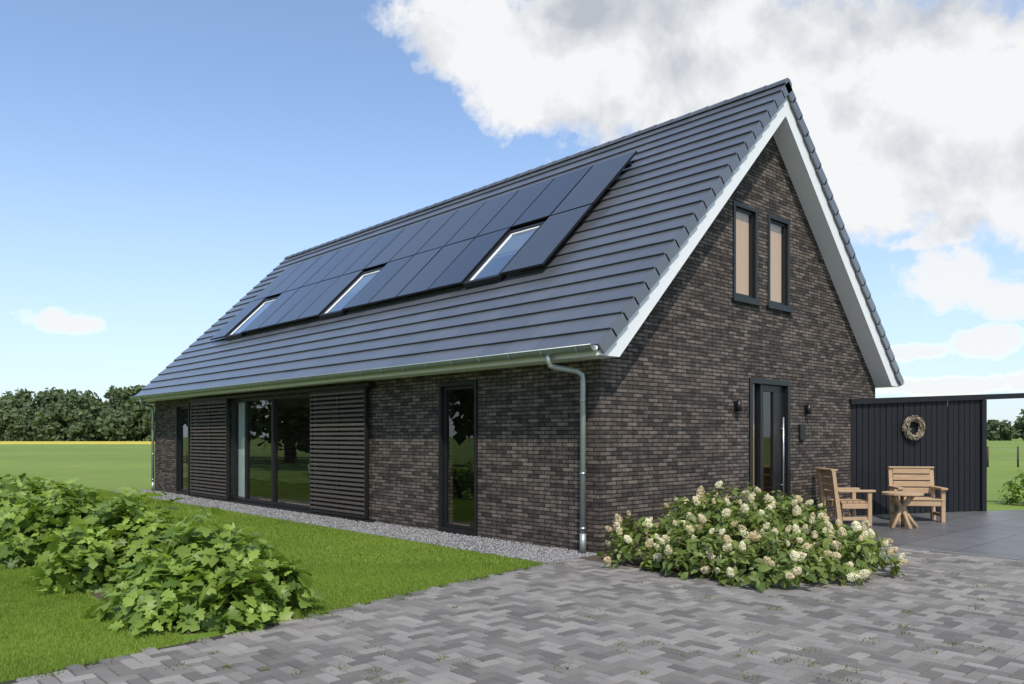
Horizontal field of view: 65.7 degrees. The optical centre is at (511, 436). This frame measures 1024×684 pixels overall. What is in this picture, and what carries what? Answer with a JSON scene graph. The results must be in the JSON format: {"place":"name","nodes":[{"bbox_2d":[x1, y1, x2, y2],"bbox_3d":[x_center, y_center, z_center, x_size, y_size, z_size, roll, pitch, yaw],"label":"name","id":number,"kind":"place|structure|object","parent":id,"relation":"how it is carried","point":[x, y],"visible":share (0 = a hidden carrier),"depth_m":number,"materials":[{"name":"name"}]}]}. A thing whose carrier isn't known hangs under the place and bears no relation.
{"place":"outdoors","nodes":[
{"label":"outdoors","id":0,"kind":"place"},
{"bbox_2d":[0,441,154,443],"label":"flower crop field","id":1,"kind":"structure","parent":0,"point":[75,442],"depth_m":226.39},
{"bbox_2d":[0,483,544,681],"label":"lawn","id":2,"kind":"structure","parent":0,"point":[191,636],"depth_m":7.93,"materials":[{"name":"plant"}]},
{"bbox_2d":[91,592,301,633],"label":"planting bed soil","id":3,"kind":"structure","parent":2,"relation":"on","point":[97,595],"depth_m":7.84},
{"bbox_2d":[0,477,83,512],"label":"oakleaf hydrangea shrub","id":4,"kind":"object","parent":3,"relation":"on","point":[19,489],"visible":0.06,"depth_m":11.76,"materials":[{"name":"green plant"}]},
{"bbox_2d":[0,478,119,569],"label":"oakleaf hydrangea shrub","id":5,"kind":"object","parent":3,"relation":"on","point":[29,526],"visible":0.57,"depth_m":9.97,"materials":[{"name":"green plant"}]},
{"bbox_2d":[18,487,185,594],"bbox_3d":[-4.289,1.168,8.818,1.955,1.236,2.123,0,0,-43],"label":"oakleaf hydrangea shrub","id":6,"kind":"object","parent":3,"relation":"on","point":[90,555],"visible":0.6,"depth_m":8.26,"materials":[{"name":"green plant"}]},
{"bbox_2d":[84,505,324,636],"bbox_3d":[-2.743,1.190,7.220,1.872,1.181,2.118,0,0,-43],"label":"oakleaf hydrangea shrub","id":7,"kind":"object","parent":3,"relation":"on","point":[201,578],"visible":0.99,"depth_m":6.77,"materials":[{"name":"green plant"}]},
{"bbox_2d":[243,389,473,407],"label":"interior ceiling","id":8,"kind":"structure","parent":0,"point":[304,402],"depth_m":22.52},
{"bbox_2d":[773,96,899,387],"bbox_3d":[0.309,-3.495,21.747,4.820,4.870,18.040,0,0,-43],"label":"roof structure rear","id":9,"kind":"object","parent":8,"relation":"on","point":[799,164],"visible":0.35,"depth_m":14.89,"materials":[{"name":"paint"}]},
{"bbox_2d":[283,80,903,385],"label":"roof tiles","id":10,"kind":"object","parent":9,"relation":"on","point":[831,200],"visible":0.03,"depth_m":14.95,"materials":[{"name":"tile"}]},
{"bbox_2d":[453,390,473,511],"bbox_3d":[0.653,0.285,14.947,0.100,2.530,6.300,0,0,-43],"label":"interior partition","id":11,"kind":"object","parent":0,"point":[463,450],"depth_m":16.69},
{"bbox_2d":[146,98,785,401],"bbox_3d":[-3.233,-3.495,18.478,4.820,4.870,18.040,0,0,-43],"label":"roof fascia","id":12,"kind":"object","parent":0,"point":[627,333],"visible":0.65,"depth_m":11.86,"materials":[{"name":"paint"}]},
{"bbox_2d":[135,82,791,395],"bbox_3d":[-3.208,-3.561,18.500,5.015,4.972,18.150,0,0,-43],"label":"roof tiles front","id":13,"kind":"object","parent":12,"relation":"on","point":[595,278],"visible":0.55,"depth_m":13.48,"materials":[{"name":"tile"}]},
{"bbox_2d":[210,298,265,339],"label":"solar panel frame","id":14,"kind":"object","parent":13,"relation":"on","point":[239,322],"visible":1,"depth_m":22.60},
{"bbox_2d":[211,298,264,338],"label":"solar panel cells","id":15,"kind":"object","parent":14,"relation":"on","point":[236,319],"visible":1,"depth_m":22.97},
{"bbox_2d":[241,288,299,332],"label":"solar panel frame","id":16,"kind":"object","parent":13,"relation":"on","point":[270,316],"visible":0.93,"depth_m":21.07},
{"bbox_2d":[241,288,298,331],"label":"solar panel cells","id":17,"kind":"object","parent":16,"relation":"on","point":[268,312],"visible":1,"depth_m":21.43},
{"bbox_2d":[258,282,319,328],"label":"solar panel frame","id":18,"kind":"object","parent":13,"relation":"on","point":[285,315],"visible":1,"depth_m":20.23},
{"bbox_2d":[259,283,317,327],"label":"solar panel cells","id":19,"kind":"object","parent":18,"relation":"on","point":[284,309],"visible":1,"depth_m":20.66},
{"bbox_2d":[277,276,340,324],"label":"solar panel frame","id":20,"kind":"object","parent":13,"relation":"on","point":[296,319],"visible":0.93,"depth_m":19.38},
{"bbox_2d":[277,277,338,323],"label":"solar panel cells","id":21,"kind":"object","parent":20,"relation":"on","point":[315,293],"visible":1,"depth_m":19.89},
{"bbox_2d":[283,250,339,292],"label":"solar panel frame","id":22,"kind":"object","parent":13,"relation":"on","point":[313,275],"visible":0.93,"depth_m":21.88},
{"bbox_2d":[284,250,338,291],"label":"solar panel cells","id":23,"kind":"object","parent":22,"relation":"attached to","point":[310,272],"visible":1,"depth_m":22.26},
{"bbox_2d":[303,247,355,286],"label":"solar panel frame","id":24,"kind":"object","parent":13,"relation":"on","point":[328,273],"visible":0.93,"depth_m":21.17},
{"bbox_2d":[302,243,359,286],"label":"solar panel cells","id":25,"kind":"object","parent":24,"relation":"attached to","point":[332,263],"visible":1,"depth_m":21.50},
{"bbox_2d":[297,270,363,320],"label":"solar panel frame","id":26,"kind":"object","parent":13,"relation":"on","point":[349,284],"visible":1,"depth_m":18.78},
{"bbox_2d":[298,270,361,318],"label":"solar panel cells","id":27,"kind":"object","parent":26,"relation":"on","point":[328,295],"visible":1,"depth_m":19.12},
{"bbox_2d":[321,259,357,281],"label":"solar panel frame","id":28,"kind":"object","parent":13,"relation":"on","point":[342,274],"visible":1,"depth_m":20.18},
{"bbox_2d":[322,236,380,280],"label":"solar panel cells","id":29,"kind":"object","parent":28,"relation":"attached to","point":[350,259],"visible":1,"depth_m":20.72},
{"bbox_2d":[327,272,377,312],"bbox_3d":[-3.679,-3.345,18.366,1.011,1.011,0.752,0,0,-43],"label":"skylight pane","id":30,"kind":"object","parent":13,"relation":"on","point":[352,292],"visible":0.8,"depth_m":18.40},
{"bbox_2d":[130,345,597,399],"bbox_3d":[-5.081,-1.140,16.772,0.140,0.070,18.080,0,0,-43],"label":"gutter front","id":31,"kind":"object","parent":13,"relation":"attached to","point":[512,356],"visible":1,"depth_m":12.97,"materials":[{"name":"metal"}]},
{"bbox_2d":[131,344,590,396],"bbox_3d":[-5.134,-1.178,16.722,0.019,0.019,18.080,0,0,-43],"label":"gutter front bead","id":32,"kind":"object","parent":31,"relation":"attached to","point":[389,367],"visible":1,"depth_m":13.12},
{"bbox_2d":[135,348,597,400],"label":"eave fascia","id":33,"kind":"structure","parent":13,"relation":"attached to","point":[525,360],"depth_m":13.24,"materials":[{"name":"metal"}]},
{"bbox_2d":[342,228,404,275],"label":"solar panel frame","id":34,"kind":"object","parent":13,"relation":"on","point":[376,256],"visible":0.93,"depth_m":19.56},
{"bbox_2d":[343,229,402,274],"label":"solar panel cells","id":35,"kind":"object","parent":34,"relation":"attached to","point":[372,252],"visible":1,"depth_m":19.95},
{"bbox_2d":[342,260,409,309],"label":"solar panel frame","id":36,"kind":"object","parent":13,"relation":"on","point":[372,298],"visible":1,"depth_m":17.20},
{"bbox_2d":[344,255,413,307],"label":"solar panel cells","id":37,"kind":"object","parent":36,"relation":"on","point":[377,282],"visible":1,"depth_m":17.57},
{"bbox_2d":[368,247,442,304],"bbox_3d":[-2.245,-3.421,16.826,1.241,1.241,1.032,0,0,-43],"label":"solar panel frame","id":38,"kind":"object","parent":13,"relation":"on","point":[383,300],"visible":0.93,"depth_m":16.43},
{"bbox_2d":[369,247,441,302],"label":"solar panel cells","id":39,"kind":"object","parent":38,"relation":"on","point":[400,280],"visible":1,"depth_m":16.80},
{"bbox_2d":[390,211,456,261],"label":"solar panel frame","id":40,"kind":"object","parent":13,"relation":"on","point":[424,244],"visible":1,"depth_m":17.98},
{"bbox_2d":[389,211,455,261],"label":"solar panel cells","id":41,"kind":"object","parent":40,"relation":"attached to","point":[422,236],"visible":1,"depth_m":18.40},
{"bbox_2d":[397,238,474,297],"bbox_3d":[-1.533,-3.421,16.054,1.241,1.241,1.032,0,0,-43],"label":"solar panel frame","id":42,"kind":"object","parent":13,"relation":"on","point":[414,293],"visible":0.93,"depth_m":15.66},
{"bbox_2d":[398,238,473,295],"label":"solar panel cells","id":43,"kind":"object","parent":42,"relation":"on","point":[434,268],"visible":1,"depth_m":16.02,"materials":[{"name":"glass"}]},
{"bbox_2d":[415,201,486,254],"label":"solar panel frame","id":44,"kind":"object","parent":13,"relation":"on","point":[453,236],"visible":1,"depth_m":17.27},
{"bbox_2d":[416,201,485,253],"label":"solar panel cells","id":45,"kind":"object","parent":44,"relation":"attached to","point":[450,228],"visible":1,"depth_m":17.63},
{"bbox_2d":[428,228,510,290],"bbox_3d":[-0.820,-3.421,15.283,1.241,1.241,1.032,0,0,-43],"label":"solar panel frame","id":46,"kind":"object","parent":13,"relation":"on","point":[481,260],"visible":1,"depth_m":14.88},
{"bbox_2d":[429,228,508,288],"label":"solar panel cells","id":47,"kind":"object","parent":46,"relation":"on","point":[467,260],"visible":1,"depth_m":15.25,"materials":[{"name":"glass"}]},
{"bbox_2d":[445,190,518,245],"bbox_3d":[-0.628,-4.652,16.889,1.241,1.241,1.032,0,0,-43],"label":"solar panel frame","id":48,"kind":"object","parent":13,"relation":"on","point":[486,225],"visible":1,"depth_m":16.48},
{"bbox_2d":[446,191,516,244],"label":"solar panel cells","id":49,"kind":"object","parent":48,"relation":"attached to","point":[481,218],"visible":1,"depth_m":16.86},
{"bbox_2d":[473,228,536,279],"bbox_3d":[-0.118,-3.345,14.509,1.011,1.011,0.752,0,0,-43],"label":"skylight pane","id":50,"kind":"object","parent":13,"relation":"on","point":[500,259],"visible":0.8,"depth_m":14.52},
{"bbox_2d":[477,178,554,236],"bbox_3d":[0.084,-4.652,16.117,1.241,1.241,1.032,0,0,-43],"label":"solar panel frame","id":51,"kind":"object","parent":13,"relation":"on","point":[523,212],"visible":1,"depth_m":15.77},
{"bbox_2d":[478,179,552,235],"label":"solar panel cells","id":52,"kind":"object","parent":51,"relation":"attached to","point":[516,206],"visible":1,"depth_m":16.09,"materials":[{"name":"glass"}]},
{"bbox_2d":[284,78,791,258],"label":"ridge tiles","id":53,"kind":"object","parent":13,"relation":"on","point":[616,140],"visible":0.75,"depth_m":16.95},
{"bbox_2d":[500,204,592,274],"bbox_3d":[0.604,-3.421,13.740,1.241,1.241,1.032,0,0,-43],"label":"solar panel frame","id":54,"kind":"object","parent":13,"relation":"on","point":[558,245],"visible":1,"depth_m":13.34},
{"bbox_2d":[501,205,589,272],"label":"solar panel cells","id":55,"kind":"object","parent":54,"relation":"on","point":[543,242],"visible":1,"depth_m":13.71,"materials":[{"name":"glass"}]},
{"bbox_2d":[550,151,636,215],"bbox_3d":[1.508,-4.652,14.574,1.241,1.241,1.032,0,0,-43],"label":"solar panel frame","id":56,"kind":"object","parent":13,"relation":"on","point":[612,180],"visible":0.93,"depth_m":14.15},
{"bbox_2d":[551,151,634,214],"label":"solar panel cells","id":57,"kind":"object","parent":56,"relation":"on","point":[592,184],"visible":1,"depth_m":14.54,"materials":[{"name":"glass"}]},
{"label":"solar panel frame","id":58,"kind":"object","parent":13,"relation":"on","visible":0},
{"bbox_2d":[252,262,302,300],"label":"solar panel cells","id":59,"kind":"object","parent":58,"relation":"on","point":[276,282],"visible":1,"depth_m":23.81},
{"bbox_2d":[0,546,1023,683],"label":"brick paving","id":60,"kind":"structure","parent":0,"point":[508,627],"depth_m":6.31,"materials":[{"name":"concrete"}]},
{"bbox_2d":[1,554,999,683],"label":"paving weeds","id":61,"kind":"object","parent":60,"relation":"on","point":[324,613],"visible":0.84,"depth_m":6.07,"materials":[{"name":"plant"}]},
{"bbox_2d":[581,547,878,579],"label":"hydrangea bed soil","id":62,"kind":"structure","parent":60,"relation":"on","point":[633,562],"depth_m":9.92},
{"bbox_2d":[597,481,908,591],"bbox_3d":[3.043,1.127,9.940,3.490,1.174,3.507,0,0,-43],"label":"panicle hydrangea","id":63,"kind":"object","parent":62,"relation":"on","point":[788,542],"visible":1,"depth_m":9.07,"materials":[{"name":"green plant"}]},
{"bbox_2d":[0,437,1023,681],"bbox_3d":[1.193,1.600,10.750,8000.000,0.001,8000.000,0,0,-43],"label":"ground","id":64,"kind":"structure","parent":0,"point":[106,467],"depth_m":44.52,"materials":[{"name":"green plant"}]},
{"bbox_2d":[0,385,154,440],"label":"tree line","id":65,"kind":"object","parent":64,"relation":"on","point":[74,415],"visible":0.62,"depth_m":294.92,"materials":[{"name":"green plant"}]},
{"bbox_2d":[187,406,309,488],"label":"interior wall","id":66,"kind":"structure","parent":64,"relation":"on","point":[293,442],"depth_m":25.98,"materials":[{"name":"brick"}]},
{"bbox_2d":[187,483,473,526],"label":"interior floor","id":67,"kind":"structure","parent":64,"relation":"on","point":[298,494],"depth_m":20.66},
{"bbox_2d":[110,489,596,562],"bbox_3d":[-5.371,1.588,17.055,1.123,0.038,18.230,0,0,-43],"label":"gravel strip","id":68,"kind":"object","parent":64,"relation":"on","point":[529,552],"visible":0.83,"depth_m":13.03,"materials":[{"name":"gravel"}]},
{"bbox_2d":[189,495,375,522],"bbox_3d":[-5.591,1.565,17.995,0.140,0.040,8.850,0,0,-43],"label":"shutter rail bottom","id":69,"kind":"object","parent":68,"relation":"on","point":[299,510],"visible":0.93,"depth_m":17.14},
{"bbox_2d":[191,492,225,498],"bbox_3d":[-7.735,1.502,20.255,0.075,0.055,2.210,0,0,-43],"label":"sill","id":70,"kind":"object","parent":69,"relation":"on","point":[207,495],"visible":0.98,"depth_m":20.19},
{"bbox_2d":[190,401,225,496],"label":"shutter slats","id":71,"kind":"object","parent":70,"relation":"on","point":[210,465],"visible":1,"depth_m":20.16,"materials":[{"name":"brown wood"}]},
{"bbox_2d":[311,509,363,518],"bbox_3d":[-3.424,1.502,15.586,0.075,0.055,2.000,0,0,-43],"label":"sill","id":72,"kind":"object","parent":69,"relation":"on","point":[339,513],"visible":0.99,"depth_m":15.49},
{"bbox_2d":[310,390,363,514],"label":"shutter slats","id":73,"kind":"object","parent":72,"relation":"on","point":[338,460],"visible":1,"depth_m":15.50,"materials":[{"name":"brown wood"}]},
{"bbox_2d":[364,387,368,518],"bbox_3d":[-2.727,0.300,14.831,0.075,2.460,0.055,0,0,-43],"label":"shutter frame jamb","id":74,"kind":"object","parent":69,"relation":"on","point":[366,452],"visible":1,"depth_m":14.80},
{"bbox_2d":[546,354,585,533],"bbox_3d":[0.731,0.230,10.793,0.568,2.700,0.095,0,0,-13],"label":"downspout","id":75,"kind":"object","parent":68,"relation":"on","point":[555,367],"visible":1,"depth_m":10.81,"materials":[{"name":"metal"}]},
{"bbox_2d":[155,359,599,552],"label":"brick wall","id":76,"kind":"structure","parent":64,"relation":"on","point":[528,454],"depth_m":12.42,"materials":[{"name":"brick"}]},
{"bbox_2d":[231,400,237,499],"bbox_3d":[-6.825,0.310,19.509,0.140,2.460,0.070,0,0,-43],"label":"glazing frame jamb","id":77,"kind":"object","parent":76,"relation":"attached to","point":[234,449],"visible":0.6,"depth_m":19.48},
{"bbox_2d":[232,497,309,510],"bbox_3d":[-5.425,1.505,17.992,0.140,0.070,4.060,0,0,-43],"label":"glazing frame sill rail","id":78,"kind":"object","parent":76,"relation":"attached to","point":[295,506],"visible":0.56,"depth_m":17.82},
{"bbox_2d":[239,402,244,496],"bbox_3d":[-6.515,0.310,19.306,0.020,2.300,0.630,0,0,-43],"label":"curtain light","id":79,"kind":"object","parent":78,"relation":"attached to","point":[241,449],"visible":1,"depth_m":19.36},
{"bbox_2d":[245,401,250,498],"bbox_3d":[-6.326,0.310,18.984,0.120,2.320,0.080,0,0,-43],"label":"glazing mullion","id":80,"kind":"object","parent":78,"relation":"attached to","point":[247,449],"visible":1,"depth_m":18.94},
{"bbox_2d":[271,399,277,501],"bbox_3d":[-5.377,0.310,17.955,0.120,2.320,0.080,0,0,-43],"label":"glazing mullion","id":81,"kind":"object","parent":78,"relation":"attached to","point":[274,450],"visible":1,"depth_m":17.93},
{"bbox_2d":[188,383,375,401],"bbox_3d":[-5.598,-0.968,17.988,0.160,0.065,8.850,0,0,-43],"label":"shutter rail","id":82,"kind":"object","parent":76,"relation":"attached to","point":[292,391],"visible":0.93,"depth_m":17.05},
{"bbox_2d":[438,383,443,530],"bbox_3d":[-1.164,0.335,13.365,0.155,2.470,0.060,0,0,-43],"label":"window surround jamb","id":83,"kind":"object","parent":76,"relation":"attached to","point":[440,456],"depth_m":13.31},
{"bbox_2d":[440,527,473,534],"bbox_3d":[-0.848,1.540,13.024,0.155,0.060,0.870,0,0,-43],"label":"door sill","id":84,"kind":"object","parent":76,"relation":"on","point":[456,530],"depth_m":12.96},
{"bbox_2d":[444,387,447,526],"bbox_3d":[-1.111,0.335,13.333,0.060,2.346,0.055,0,0,-43],"label":"window sash jamb","id":85,"kind":"object","parent":84,"relation":"on","point":[445,456],"depth_m":13.31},
{"bbox_2d":[474,380,477,535],"bbox_3d":[-0.533,0.335,12.682,0.155,2.470,0.060,0,0,-43],"label":"window surround jamb","id":86,"kind":"object","parent":76,"relation":"attached to","point":[475,457],"depth_m":12.62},
{"bbox_2d":[600,135,874,553],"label":"wall gable","id":87,"kind":"structure","parent":64,"relation":"on","point":[701,348],"depth_m":12.82,"materials":[{"name":"brick"}]},
{"bbox_2d":[733,201,735,296],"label":"gable window frame jamb","id":88,"kind":"object","parent":87,"relation":"attached to","point":[734,248],"visible":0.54,"depth_m":12.98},
{"bbox_2d":[736,211,748,294],"bbox_3d":[3.825,-3.055,13.316,0.610,1.470,0.010,0,0,-43],"label":"gable window blind","id":89,"kind":"object","parent":88,"relation":"attached to","point":[742,253],"visible":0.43,"depth_m":13.36,"materials":[{"name":"fabric"}]},
{"bbox_2d":[736,294,755,301],"bbox_3d":[3.852,-2.312,13.287,0.620,0.065,0.160,0,0,-43],"label":"window sill","id":90,"kind":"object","parent":87,"relation":"on","point":[746,298],"visible":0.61,"depth_m":13.21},
{"bbox_2d":[749,213,752,297],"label":"gable window sash jamb","id":91,"kind":"object","parent":90,"relation":"on","point":[750,255],"visible":0.76,"depth_m":13.46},
{"bbox_2d":[749,377,752,501],"bbox_3d":[3.973,0.290,13.392,0.090,2.580,0.170,0,0,-43],"label":"door frame jamb","id":92,"kind":"object","parent":87,"relation":"attached to","point":[751,430],"depth_m":13.31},
{"bbox_2d":[753,209,757,301],"bbox_3d":[4.104,-3.075,13.519,0.065,1.590,0.160,0,0,-43],"label":"gable window frame jamb","id":93,"kind":"object","parent":87,"relation":"attached to","point":[755,255],"visible":0.51,"depth_m":13.46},
{"bbox_2d":[768,213,769,304],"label":"gable window frame jamb","id":94,"kind":"object","parent":87,"relation":"attached to","point":[768,259],"visible":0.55,"depth_m":13.72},
{"bbox_2d":[770,223,781,302],"bbox_3d":[4.633,-3.055,14.062,0.610,1.470,0.010,0,0,-43],"label":"gable window blind","id":95,"kind":"object","parent":94,"relation":"attached to","point":[775,263],"visible":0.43,"depth_m":14.11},
{"bbox_2d":[770,392,783,506],"bbox_3d":[4.721,0.285,14.115,0.370,2.150,0.060,0,0,-43],"label":"door leaf panel","id":96,"kind":"object","parent":87,"relation":"attached to","point":[776,434],"visible":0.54,"depth_m":14.04,"materials":[{"name":"glass"}]},
{"bbox_2d":[784,381,790,501],"bbox_3d":[4.907,0.290,14.253,0.090,2.580,0.170,0,0,-43],"label":"door frame jamb","id":97,"kind":"object","parent":87,"relation":"attached to","point":[787,440],"depth_m":14.19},
{"bbox_2d":[786,221,789,308],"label":"gable window frame jamb","id":98,"kind":"object","parent":87,"relation":"attached to","point":[788,264],"visible":0.51,"depth_m":14.20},
{"bbox_2d":[849,393,1023,514],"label":"black timber fence","id":99,"kind":"object","parent":64,"relation":"on","point":[950,445],"visible":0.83,"depth_m":16.47,"materials":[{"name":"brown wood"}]},
{"bbox_2d":[902,415,925,439],"bbox_3d":[8.264,-0.189,16.291,0.555,0.545,0.205,0,0,-17],"label":"twig wreath","id":100,"kind":"object","parent":99,"relation":"attached to","point":[921,426],"visible":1,"depth_m":16.25,"materials":[{"name":"beige plant"}]},
{"bbox_2d":[987,409,1023,440],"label":"distant trees","id":101,"kind":"object","parent":64,"relation":"on","point":[1004,431],"visible":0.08,"depth_m":342.49,"materials":[{"name":"green plant"}]},
{"bbox_2d":[995,470,1023,503],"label":"garden shrub","id":102,"kind":"object","parent":64,"relation":"on","point":[1017,490],"visible":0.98,"depth_m":18.75,"materials":[{"name":"green plant"}]},
{"bbox_2d":[0,0,1023,426],"label":"sky","id":103,"kind":"structure","parent":0,"point":[160,159],"materials":[{"name":"blue"}]},
{"bbox_2d":[754,384,761,507],"bbox_3d":[4.238,0.290,13.643,0.060,2.400,0.120,0,0,-43],"label":"door mullion","id":104,"kind":"structure","parent":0,"point":[758,435],"depth_m":13.61},
{"bbox_2d":[753,384,769,501],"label":"interior hall wall","id":105,"kind":"structure","parent":0,"point":[766,441],"depth_m":14.52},
{"bbox_2d":[829,510,1023,558],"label":"terrace paving","id":106,"kind":"structure","parent":0,"point":[996,533],"depth_m":13.14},
{"bbox_2d":[815,468,875,525],"bbox_3d":[6.039,1.077,14.398,0.800,1.010,0.740,0,0,-1],"label":"wooden garden chair","id":107,"kind":"object","parent":106,"relation":"on","point":[853,503],"visible":0.98,"depth_m":14.10,"materials":[{"name":"brown wood"}]},
{"bbox_2d":[881,491,923,528],"bbox_3d":[6.806,1.282,13.809,0.675,0.641,0.668,0,0,-43],"label":"wooden side table","id":108,"kind":"object","parent":106,"relation":"on","point":[902,511],"visible":0.98,"depth_m":13.75,"materials":[{"name":"brown wood"}]},
{"bbox_2d":[887,466,947,522],"bbox_3d":[7.665,1.077,15.040,0.860,1.010,0.800,0,0,10],"label":"wooden garden chair","id":109,"kind":"object","parent":106,"relation":"on","point":[932,501],"visible":0.77,"depth_m":15.26,"materials":[{"name":"brown wood"}]},
{"bbox_3d":[-2.483,-4.947,19.442,0.071,0.071,13.700,0,0,-43],"label":"panel rail","id":110,"kind":"object","parent":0,"visible":0},
{"bbox_2d":[266,259,317,297],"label":"solar panel frame","id":111,"kind":"object","parent":110,"relation":"on","point":[291,284],"visible":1,"depth_m":22.68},
{"bbox_2d":[267,256,320,296],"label":"solar panel cells","id":112,"kind":"object","parent":111,"relation":"attached to","point":[288,281],"visible":1,"depth_m":23.04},
{"bbox_2d":[364,220,429,269],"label":"solar panel frame","id":113,"kind":"object","parent":110,"relation":"on","point":[395,254],"visible":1,"depth_m":18.84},
{"bbox_2d":[366,220,428,267],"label":"solar panel cells","id":114,"kind":"object","parent":113,"relation":"attached to","point":[396,244],"visible":1,"depth_m":19.18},
{"bbox_2d":[512,165,593,227],"bbox_3d":[0.796,-4.652,15.346,1.241,1.241,1.032,0,0,-43],"label":"solar panel frame","id":115,"kind":"object","parent":110,"relation":"on","point":[535,220],"visible":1,"depth_m":14.94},
{"bbox_2d":[513,166,591,225],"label":"solar panel cells","id":116,"kind":"object","parent":115,"relation":"attached to","point":[552,196],"visible":1,"depth_m":15.31,"materials":[{"name":"glass"}]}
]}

